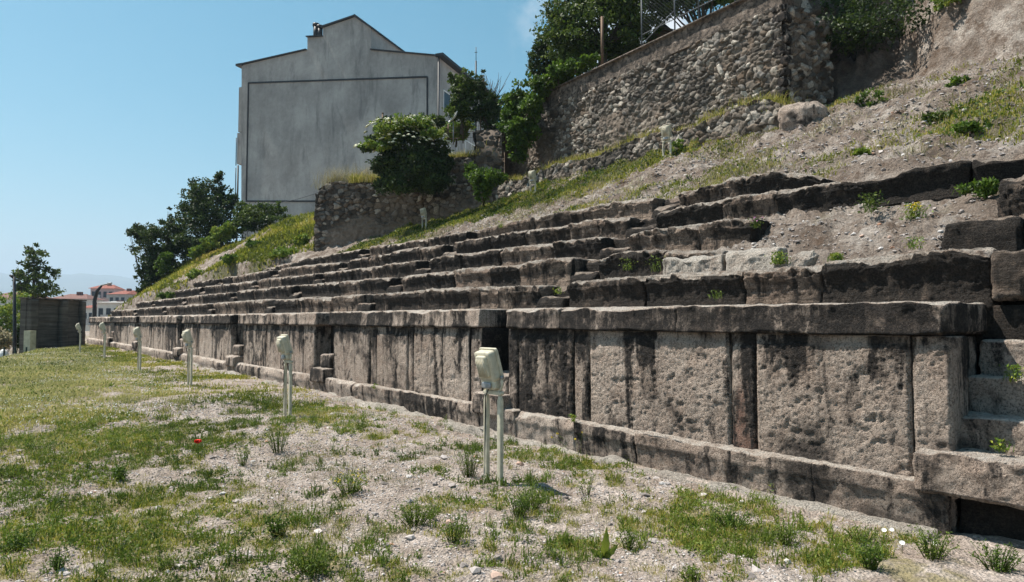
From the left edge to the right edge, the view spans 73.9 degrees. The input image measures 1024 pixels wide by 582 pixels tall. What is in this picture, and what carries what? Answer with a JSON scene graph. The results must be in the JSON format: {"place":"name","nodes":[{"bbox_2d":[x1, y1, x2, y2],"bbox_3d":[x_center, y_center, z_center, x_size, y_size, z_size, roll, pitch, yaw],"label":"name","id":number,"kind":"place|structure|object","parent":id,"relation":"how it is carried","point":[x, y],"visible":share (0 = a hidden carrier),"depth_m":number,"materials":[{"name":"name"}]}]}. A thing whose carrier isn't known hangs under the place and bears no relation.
{"place":"outdoors","nodes":[
{"label":"outdoors","id":0,"kind":"place"},
{"bbox_2d":[0,273,140,297],"bbox_3d":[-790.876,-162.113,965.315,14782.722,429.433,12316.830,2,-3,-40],"label":"hills","id":1,"kind":"structure","parent":0,"point":[84,283],"depth_m":4955.25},
{"bbox_2d":[0,0,728,279],"label":"sky","id":2,"kind":"structure","parent":0,"point":[108,108],"materials":[{"name":"blue"}]},
{"bbox_2d":[0,395,929,581],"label":"grass","id":3,"kind":"structure","parent":0,"point":[585,503],"depth_m":5.38,"materials":[{"name":"green plant"}]},
{"bbox_2d":[0,331,1023,581],"bbox_3d":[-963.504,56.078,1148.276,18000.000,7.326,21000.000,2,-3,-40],"label":"ground","id":4,"kind":"structure","parent":0,"point":[914,565],"depth_m":5.45,"materials":[{"name":"white gravel"}]},
{"bbox_2d":[0,327,12,349],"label":"bush","id":5,"kind":"object","parent":4,"relation":"on","point":[6,340],"visible":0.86,"depth_m":33.64,"materials":[{"name":"green plant"}]},
{"bbox_2d":[9,275,16,354],"bbox_3d":[-22.741,2.215,30.923,0.407,5.942,0.177,0,-3,-5],"label":"lamp post","id":6,"kind":"object","parent":4,"relation":"on","point":[13,277],"visible":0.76,"depth_m":30.95,"materials":[{"name":"metal"}]},
{"bbox_2d":[0,291,31,352],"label":"bush","id":7,"kind":"object","parent":4,"relation":"on","point":[6,311],"visible":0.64,"depth_m":39.03,"materials":[{"name":"green plant"}]},
{"bbox_2d":[0,525,39,553],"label":"weed clump","id":8,"kind":"object","parent":4,"relation":"on","point":[14,544],"visible":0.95,"depth_m":4.45,"materials":[{"name":"green plant"}]},
{"bbox_2d":[23,331,35,351],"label":"painted pier","id":9,"kind":"structure","parent":4,"relation":"on","point":[30,340],"depth_m":28.19,"materials":[{"name":"paint"}]},
{"bbox_2d":[11,242,66,297],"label":"broadleaf tree","id":10,"kind":"object","parent":4,"relation":"on","point":[38,289],"visible":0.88,"depth_m":45.86,"materials":[{"name":"green plant"}]},
{"bbox_2d":[19,297,86,353],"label":"concrete wall","id":11,"kind":"structure","parent":4,"relation":"on","point":[52,322],"depth_m":30.55,"materials":[{"name":"grey concrete"}]},
{"bbox_2d":[47,544,75,570],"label":"weed clump","id":12,"kind":"object","parent":4,"relation":"on","point":[57,559],"visible":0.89,"depth_m":4.12,"materials":[{"name":"green plant"}]},
{"bbox_2d":[53,292,103,305],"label":"house","id":13,"kind":"structure","parent":4,"relation":"on","point":[82,296],"depth_m":122.53,"materials":[{"name":"brown tile"}]},
{"bbox_2d":[90,284,124,301],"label":"apartment block","id":14,"kind":"structure","parent":4,"relation":"on","point":[104,291],"depth_m":171.06,"materials":[{"name":"red tile"}]},
{"bbox_2d":[97,301,125,316],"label":"house","id":15,"kind":"structure","parent":4,"relation":"on","point":[104,309],"depth_m":90.06,"materials":[{"name":"white paint"}]},
{"bbox_2d":[109,460,128,480],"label":"weed clump","id":16,"kind":"object","parent":4,"relation":"on","point":[116,471],"visible":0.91,"depth_m":6.58,"materials":[{"name":"green plant"}]},
{"bbox_2d":[109,288,136,301],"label":"apartment block","id":17,"kind":"structure","parent":4,"relation":"on","point":[125,295],"depth_m":160.00,"materials":[{"name":"white paint"}]},
{"bbox_2d":[0,347,249,426],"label":"meadow flowers","id":18,"kind":"object","parent":4,"relation":"on","point":[85,379],"visible":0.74,"depth_m":13.43,"materials":[{"name":"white plant"}]},
{"bbox_2d":[133,327,141,370],"bbox_3d":[-10.052,1.596,18.217,0.203,1.274,0.304,2,-3,-43],"label":"floodlight","id":19,"kind":"object","parent":4,"relation":"on","point":[137,333],"visible":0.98,"depth_m":18.18,"materials":[{"name":"grey metal"}]},
{"bbox_2d":[147,551,179,571],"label":"weed clump","id":20,"kind":"object","parent":4,"relation":"on","point":[163,564],"visible":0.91,"depth_m":4.21,"materials":[{"name":"green plant"}]},
{"bbox_2d":[0,343,356,431],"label":"grass","id":21,"kind":"structure","parent":4,"relation":"on","point":[124,397],"depth_m":13.80,"materials":[{"name":"green plant"}]},
{"bbox_2d":[181,329,193,385],"bbox_3d":[-6.941,1.465,14.506,0.205,1.288,0.307,2,-3,-42],"label":"floodlight","id":22,"kind":"object","parent":4,"relation":"on","point":[187,337],"visible":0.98,"depth_m":14.47,"materials":[{"name":"grey metal"}]},
{"bbox_2d":[265,426,290,452],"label":"weed clump","id":23,"kind":"object","parent":4,"relation":"on","point":[272,443],"visible":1,"depth_m":7.90,"materials":[{"name":"green plant"}]},
{"bbox_2d":[260,510,299,539],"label":"weed clump","id":24,"kind":"object","parent":4,"relation":"on","point":[278,526],"visible":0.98,"depth_m":4.91,"materials":[{"name":"green plant"}]},
{"bbox_2d":[276,334,292,416],"bbox_3d":[-3.495,1.335,10.392,0.214,1.343,0.320,2,-3,-40],"label":"floodlight","id":25,"kind":"object","parent":4,"relation":"on","point":[283,344],"visible":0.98,"depth_m":10.35,"materials":[{"name":"grey metal"}]},
{"bbox_2d":[286,543,336,577],"bbox_3d":[-1.214,1.622,4.093,0.318,0.218,0.317,2,-3,-40],"label":"weed clump","id":26,"kind":"object","parent":4,"relation":"on","point":[303,568],"visible":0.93,"depth_m":4.08,"materials":[{"name":"green plant"}]},
{"bbox_2d":[330,467,369,494],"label":"weed clump","id":27,"kind":"object","parent":4,"relation":"on","point":[351,486],"visible":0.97,"depth_m":5.98,"materials":[{"name":"green plant"}]},
{"bbox_2d":[1,377,790,581],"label":"rubble stones","id":28,"kind":"object","parent":4,"relation":"on","point":[477,570],"visible":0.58,"depth_m":5.59,"materials":[{"name":"grey stone"}]},
{"bbox_2d":[387,493,440,526],"bbox_3d":[-0.709,1.658,5.123,0.412,0.259,0.386,-1,-3,19],"label":"weed clump","id":29,"kind":"object","parent":4,"relation":"on","point":[410,521],"visible":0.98,"depth_m":5.11,"materials":[{"name":"green plant"}]},
{"bbox_2d":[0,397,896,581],"bbox_3d":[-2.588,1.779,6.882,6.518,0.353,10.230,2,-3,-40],"label":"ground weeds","id":30,"kind":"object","parent":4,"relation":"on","point":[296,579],"visible":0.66,"depth_m":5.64,"materials":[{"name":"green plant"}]},
{"bbox_2d":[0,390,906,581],"bbox_3d":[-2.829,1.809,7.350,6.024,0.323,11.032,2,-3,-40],"label":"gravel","id":31,"kind":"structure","parent":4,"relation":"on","point":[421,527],"depth_m":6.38,"materials":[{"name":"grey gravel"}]},
{"bbox_2d":[437,506,471,542],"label":"weed clump","id":32,"kind":"object","parent":4,"relation":"on","point":[457,534],"visible":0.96,"depth_m":4.75,"materials":[{"name":"green plant"}]},
{"bbox_2d":[0,396,913,581],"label":"dry stalks","id":33,"kind":"object","parent":4,"relation":"on","point":[331,542],"visible":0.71,"depth_m":6.24,"materials":[{"name":"plant"}]},
{"bbox_2d":[449,439,482,477],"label":"weed clump","id":34,"kind":"object","parent":4,"relation":"on","point":[469,468],"visible":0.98,"depth_m":6.68,"materials":[{"name":"green plant"}]},
{"bbox_2d":[474,347,503,484],"bbox_3d":[-0.236,1.235,6.500,0.221,1.385,0.330,2,-3,-40],"label":"floodlight","id":35,"kind":"object","parent":4,"relation":"on","point":[489,368],"visible":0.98,"depth_m":6.46,"materials":[{"name":"beige paint"}]},
{"bbox_2d":[504,489,536,516],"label":"weed clump","id":36,"kind":"object","parent":4,"relation":"on","point":[515,505],"visible":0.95,"depth_m":5.36,"materials":[{"name":"green plant"}]},
{"bbox_2d":[508,481,550,511],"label":"weed clump","id":37,"kind":"object","parent":4,"relation":"on","point":[540,502],"visible":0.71,"depth_m":5.60,"materials":[{"name":"green plant"}]},
{"bbox_2d":[87,301,986,534],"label":"podium wall","id":38,"kind":"structure","parent":4,"relation":"on","point":[852,406],"depth_m":6.98,"materials":[{"name":"stone"}]},
{"bbox_2d":[171,360,941,541],"bbox_3d":[-3.939,2.091,13.512,0.371,0.577,22.114,2,-3,-40],"label":"footing strip","id":39,"kind":"object","parent":4,"relation":"on","point":[806,505],"visible":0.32,"depth_m":6.81,"materials":[{"name":"stone"}]},
{"bbox_2d":[589,527,618,558],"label":"thistle seedling","id":40,"kind":"object","parent":4,"relation":"on","point":[605,544],"visible":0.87,"depth_m":4.54,"materials":[{"name":"green plant"}]},
{"bbox_2d":[616,522,639,549],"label":"weed clump","id":41,"kind":"object","parent":4,"relation":"on","point":[631,537],"visible":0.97,"depth_m":4.67,"materials":[{"name":"green plant"}]},
{"bbox_2d":[676,558,705,581],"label":"weed clump","id":42,"kind":"object","parent":4,"relation":"on","point":[696,576],"visible":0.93,"depth_m":4.11,"materials":[{"name":"green plant"}]},
{"bbox_2d":[705,504,757,529],"bbox_3d":[1.668,1.721,5.153,0.371,0.200,0.365,2,-3,-40],"label":"weed clump","id":43,"kind":"object","parent":4,"relation":"on","point":[732,524],"visible":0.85,"depth_m":5.14,"materials":[{"name":"green plant"}]},
{"bbox_2d":[768,517,811,547],"bbox_3d":[1.948,1.722,4.788,0.294,0.214,0.274,-1,-3,27],"label":"weed clump","id":44,"kind":"object","parent":4,"relation":"on","point":[790,540],"visible":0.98,"depth_m":4.80,"materials":[{"name":"green plant"}]},
{"bbox_2d":[841,520,881,544],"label":"weed clump","id":45,"kind":"object","parent":4,"relation":"on","point":[862,536],"visible":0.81,"depth_m":5.00,"materials":[{"name":"green plant"}]},
{"bbox_2d":[854,539,885,571],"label":"weed clump","id":46,"kind":"object","parent":4,"relation":"on","point":[872,562],"visible":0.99,"depth_m":4.36,"materials":[{"name":"green plant"}]},
{"bbox_2d":[908,523,959,560],"bbox_3d":[2.825,1.707,4.557,0.340,0.229,0.310,2,-3,-40],"label":"weed clump","id":47,"kind":"object","parent":4,"relation":"on","point":[934,554],"visible":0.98,"depth_m":4.56,"materials":[{"name":"green plant"}]},
{"bbox_2d":[912,305,1023,540],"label":"stone staircase","id":48,"kind":"structure","parent":4,"relation":"on","point":[979,476],"depth_m":5.13,"materials":[{"name":"grey stone"}]},
{"bbox_2d":[999,364,1023,381],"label":"sprig","id":49,"kind":"object","parent":48,"relation":"on","point":[1015,371],"visible":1,"depth_m":5.29,"materials":[{"name":"green plant"}]},
{"bbox_2d":[964,538,1023,572],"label":"weed clump","id":50,"kind":"object","parent":4,"relation":"on","point":[997,560],"visible":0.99,"depth_m":4.37,"materials":[{"name":"green plant"}]},
{"bbox_2d":[110,0,1023,316],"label":"hillside","id":51,"kind":"structure","parent":0,"point":[944,40],"depth_m":13.45,"materials":[{"name":"soil"}]},
{"bbox_2d":[124,206,189,292],"bbox_3d":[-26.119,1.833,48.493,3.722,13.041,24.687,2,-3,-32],"label":"broadleaf tree","id":52,"kind":"object","parent":51,"relation":"on","point":[143,235],"visible":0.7,"depth_m":39.52,"materials":[{"name":"green plant"}]},
{"bbox_2d":[153,251,174,275],"bbox_3d":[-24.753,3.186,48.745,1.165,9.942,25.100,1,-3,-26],"label":"shrub","id":53,"kind":"object","parent":51,"relation":"on","point":[165,258],"visible":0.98,"depth_m":37.98,"materials":[{"name":"green plant"}]},
{"bbox_2d":[187,243,206,260],"bbox_3d":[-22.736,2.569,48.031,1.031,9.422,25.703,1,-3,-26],"label":"shrub","id":54,"kind":"object","parent":51,"relation":"on","point":[199,248],"visible":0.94,"depth_m":37.04,"materials":[{"name":"green plant"}]},
{"bbox_2d":[166,171,245,259],"bbox_3d":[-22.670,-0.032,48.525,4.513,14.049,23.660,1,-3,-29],"label":"broadleaf tree","id":55,"kind":"object","parent":51,"relation":"on","point":[199,205],"visible":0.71,"depth_m":40.47,"materials":[{"name":"green plant"}]},
{"bbox_2d":[108,211,314,316],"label":"slope grass","id":56,"kind":"structure","parent":51,"relation":"on","point":[275,236],"depth_m":31.19,"materials":[{"name":"green plant"}]},
{"bbox_2d":[199,220,235,251],"bbox_3d":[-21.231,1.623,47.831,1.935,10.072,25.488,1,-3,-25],"label":"shrub","id":57,"kind":"object","parent":51,"relation":"on","point":[223,232],"visible":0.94,"depth_m":37.02,"materials":[{"name":"green plant"}]},
{"bbox_2d":[229,200,292,237],"bbox_3d":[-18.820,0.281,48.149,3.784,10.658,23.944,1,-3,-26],"label":"shrub","id":58,"kind":"object","parent":51,"relation":"on","point":[260,214],"visible":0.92,"depth_m":38.71,"materials":[{"name":"green plant"}]},
{"bbox_2d":[268,245,298,258],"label":"weed clump","id":59,"kind":"object","parent":51,"relation":"on","point":[284,251],"visible":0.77,"depth_m":26.82,"materials":[{"name":"green plant"}]},
{"bbox_2d":[235,14,491,240],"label":"gable building","id":60,"kind":"structure","parent":51,"relation":"on","point":[328,94],"depth_m":59.85,"materials":[{"name":"paint"}]},
{"bbox_2d":[314,133,508,251],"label":"ruined wall","id":61,"kind":"structure","parent":51,"relation":"on","point":[345,213],"depth_m":26.13,"materials":[{"name":"grey stone"}]},
{"bbox_2d":[311,163,380,189],"bbox_3d":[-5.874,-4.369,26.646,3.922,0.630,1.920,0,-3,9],"label":"grass","id":62,"kind":"structure","parent":61,"relation":"on","point":[353,179],"depth_m":26.31,"materials":[{"name":"green plant"}]},
{"bbox_2d":[353,112,456,195],"bbox_3d":[-3.864,-4.958,24.631,3.800,3.318,2.505,0,-3,1],"label":"elder bush","id":63,"kind":"object","parent":61,"relation":"on","point":[395,164],"visible":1,"depth_m":24.16,"materials":[{"name":"green plant"}]},
{"bbox_2d":[473,129,504,184],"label":"stone pillar","id":64,"kind":"structure","parent":61,"relation":"on","point":[489,159],"depth_m":25.35,"materials":[{"name":"grey stone"}]},
{"bbox_2d":[442,67,476,134],"bbox_3d":[-2.010,-7.376,26.454,1.408,2.660,1.335,2,-3,-40],"label":"tree","id":65,"kind":"object","parent":51,"relation":"on","point":[459,89],"visible":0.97,"depth_m":26.27,"materials":[{"name":"green plant"}]},
{"bbox_2d":[175,218,774,297],"bbox_3d":[-5.861,-0.271,20.494,0.982,0.560,29.262,2,-3,-40],"label":"seat row","id":66,"kind":"object","parent":51,"relation":"on","point":[725,232],"visible":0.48,"depth_m":12.10,"materials":[{"name":"stone"}]},
{"bbox_2d":[463,162,509,205],"bbox_3d":[-1.047,-3.479,23.111,1.442,1.455,3.938,0,-3,-9],"label":"shrub","id":67,"kind":"object","parent":51,"relation":"on","point":[483,180],"visible":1,"depth_m":21.61,"materials":[{"name":"green plant"}]},
{"bbox_2d":[265,172,840,270],"bbox_3d":[-2.372,-1.197,18.545,0.989,0.571,22.263,2,-3,-40],"label":"seat row","id":68,"kind":"object","parent":51,"relation":"on","point":[650,208],"visible":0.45,"depth_m":12.77,"materials":[{"name":"stone"}]},
{"bbox_2d":[111,247,1023,316],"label":"seat row","id":69,"kind":"object","parent":51,"relation":"on","point":[990,277],"visible":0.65,"depth_m":7.59,"materials":[{"name":"stone"}]},
{"bbox_2d":[662,254,726,274],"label":"stone block","id":70,"kind":"structure","parent":69,"relation":"on","point":[702,263],"depth_m":8.54,"materials":[{"name":"grey stone"}]},
{"bbox_2d":[726,247,787,270],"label":"stone block","id":71,"kind":"structure","parent":69,"relation":"on","point":[755,258],"depth_m":7.91,"materials":[{"name":"grey stone"}]},
{"bbox_2d":[770,249,790,264],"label":"sprig","id":72,"kind":"object","parent":69,"relation":"on","point":[779,259],"visible":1,"depth_m":7.57,"materials":[{"name":"green plant"}]},
{"bbox_2d":[788,250,818,266],"bbox_3d":[3.221,-0.330,7.516,0.212,0.242,0.311,2,-3,-40],"label":"stone block","id":73,"kind":"object","parent":69,"relation":"on","point":[806,258],"depth_m":7.45,"materials":[{"name":"grey stone"}]},
{"bbox_2d":[136,216,1023,308],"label":"seat row","id":74,"kind":"object","parent":51,"relation":"on","point":[1003,233],"visible":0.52,"depth_m":11.15,"materials":[{"name":"stone"}]},
{"bbox_2d":[997,175,1023,217],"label":"broken boulder","id":75,"kind":"object","parent":74,"relation":"on","point":[1010,201],"visible":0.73,"depth_m":6.70,"materials":[{"name":"stone"}]},
{"bbox_2d":[193,152,1023,287],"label":"seat row","id":76,"kind":"object","parent":51,"relation":"on","point":[937,182],"visible":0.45,"depth_m":9.92,"materials":[{"name":"stone"}]},
{"bbox_2d":[492,99,782,201],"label":"terrace wall","id":77,"kind":"structure","parent":51,"relation":"on","point":[748,119],"depth_m":18.19,"materials":[{"name":"grey stone"}]},
{"bbox_2d":[661,125,672,155],"bbox_3d":[3.912,-3.806,17.304,0.314,0.840,0.210,-2,-3,39],"label":"floodlight","id":78,"kind":"object","parent":51,"relation":"on","point":[666,133],"visible":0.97,"depth_m":17.28,"materials":[{"name":"grey metal"}]},
{"bbox_2d":[509,0,834,178],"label":"retaining wall","id":79,"kind":"structure","parent":51,"relation":"on","point":[688,74],"depth_m":18.82,"materials":[{"name":"stone"}]},
{"bbox_2d":[492,51,600,163],"bbox_3d":[1.342,-6.284,23.841,4.320,3.412,2.150,-1,-3,25],"label":"ivy","id":80,"kind":"object","parent":79,"relation":"attached to","point":[515,126],"visible":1,"depth_m":23.72,"materials":[{"name":"green plant"}]},
{"bbox_2d":[601,0,735,64],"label":"wire fence","id":81,"kind":"object","parent":79,"relation":"on","point":[602,36],"visible":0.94,"depth_m":20.38,"materials":[{"name":"metal"}]},
{"bbox_2d":[338,53,1023,252],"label":"slope grass","id":82,"kind":"structure","parent":51,"relation":"on","point":[974,114],"depth_m":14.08,"materials":[{"name":"green plant"}]},
{"bbox_2d":[351,48,1023,248],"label":"slope stalks","id":83,"kind":"object","parent":51,"relation":"on","point":[772,165],"visible":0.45,"depth_m":14.06,"materials":[{"name":"plant"}]},
{"bbox_2d":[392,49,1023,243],"bbox_3d":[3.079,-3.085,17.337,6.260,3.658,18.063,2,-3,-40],"label":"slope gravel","id":84,"kind":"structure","parent":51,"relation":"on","point":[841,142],"depth_m":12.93,"materials":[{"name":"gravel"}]},
{"bbox_2d":[778,101,827,130],"bbox_3d":[6.494,-3.797,15.289,0.941,0.911,1.020,2,-3,-40],"label":"masonry boulder","id":85,"kind":"object","parent":51,"relation":"on","point":[792,116],"visible":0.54,"depth_m":14.96,"materials":[{"name":"stone"}]},
{"bbox_2d":[794,0,934,66],"bbox_3d":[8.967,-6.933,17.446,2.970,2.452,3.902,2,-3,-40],"label":"shrub","id":86,"kind":"object","parent":51,"relation":"on","point":[850,20],"visible":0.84,"depth_m":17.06,"materials":[{"name":"green plant"}]},
{"bbox_2d":[732,193,999,259],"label":"slope gravel","id":87,"kind":"structure","parent":51,"relation":"on","point":[879,224],"depth_m":8.03,"materials":[{"name":"grey gravel"}]},
{"bbox_2d":[852,190,890,213],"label":"sprig","id":88,"kind":"object","parent":51,"relation":"on","point":[871,207],"visible":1,"depth_m":8.14,"materials":[{"name":"green plant"}]},
{"bbox_2d":[854,87,888,106],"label":"weed clump","id":89,"kind":"object","parent":51,"relation":"on","point":[878,94],"visible":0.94,"depth_m":14.41,"materials":[{"name":"green plant"}]},
{"bbox_2d":[898,202,933,219],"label":"sprig","id":90,"kind":"object","parent":51,"relation":"on","point":[912,213],"visible":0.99,"depth_m":7.59,"materials":[{"name":"green plant"}]},
{"bbox_2d":[921,108,958,121],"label":"weed clump","id":91,"kind":"object","parent":51,"relation":"on","point":[931,116],"visible":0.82,"depth_m":11.44,"materials":[{"name":"green plant"}]},
{"bbox_2d":[929,0,961,11],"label":"shrub","id":92,"kind":"object","parent":51,"relation":"on","point":[940,4],"visible":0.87,"depth_m":15.29,"materials":[{"name":"green plant"}]},
{"bbox_2d":[944,75,971,87],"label":"weed clump","id":93,"kind":"object","parent":51,"relation":"on","point":[956,81],"visible":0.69,"depth_m":12.96,"materials":[{"name":"green plant"}]},
{"bbox_2d":[949,119,993,137],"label":"weed clump","id":94,"kind":"object","parent":51,"relation":"on","point":[971,126],"visible":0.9,"depth_m":10.12,"materials":[{"name":"green plant"}]},
{"bbox_2d":[964,176,999,198],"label":"sprig","id":95,"kind":"object","parent":51,"relation":"on","point":[987,188],"visible":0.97,"depth_m":7.39,"materials":[{"name":"green plant"}]},
{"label":"upper garden","id":96,"kind":"structure","parent":0,"visible":0},
{"bbox_2d":[525,32,556,76],"bbox_3d":[1.427,-8.359,27.575,1.937,4.797,1.481,1,-3,-25],"label":"juniper tree","id":97,"kind":"object","parent":96,"relation":"on","point":[536,65],"visible":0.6,"depth_m":27.27,"materials":[{"name":"green plant"}]},
{"bbox_2d":[529,0,679,76],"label":"broadleaf tree","id":98,"kind":"object","parent":96,"relation":"on","point":[566,33],"visible":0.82,"depth_m":24.93,"materials":[{"name":"green plant"}]},
{"bbox_2d":[647,0,736,34],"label":"broadleaf tree","id":99,"kind":"object","parent":96,"relation":"on","point":[711,5],"visible":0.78,"depth_m":24.50,"materials":[{"name":"green plant"}]},
{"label":"garden terrace","id":100,"kind":"structure","parent":0,"visible":0},
{"bbox_2d":[408,113,446,128],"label":"shrub","id":101,"kind":"object","parent":100,"relation":"on","point":[439,119],"visible":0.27,"depth_m":27.67,"materials":[{"name":"green plant"}]},
{"bbox_2d":[439,120,476,146],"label":"shrub","id":102,"kind":"object","parent":100,"relation":"on","point":[457,136],"visible":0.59,"depth_m":26.93,"materials":[{"name":"green plant"}]},
{"bbox_2d":[466,69,505,135],"bbox_3d":[-1.029,-6.675,26.519,1.934,4.035,1.442,-1,-3,18],"label":"tree","id":103,"kind":"object","parent":100,"relation":"on","point":[489,109],"visible":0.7,"depth_m":26.30,"materials":[{"name":"green plant"}]},
{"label":"terrace ledge","id":104,"kind":"structure","parent":0,"visible":0},
{"bbox_2d":[509,89,799,180],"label":"ledge grass","id":105,"kind":"structure","parent":104,"relation":"on","point":[704,117],"depth_m":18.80,"materials":[{"name":"green plant"}]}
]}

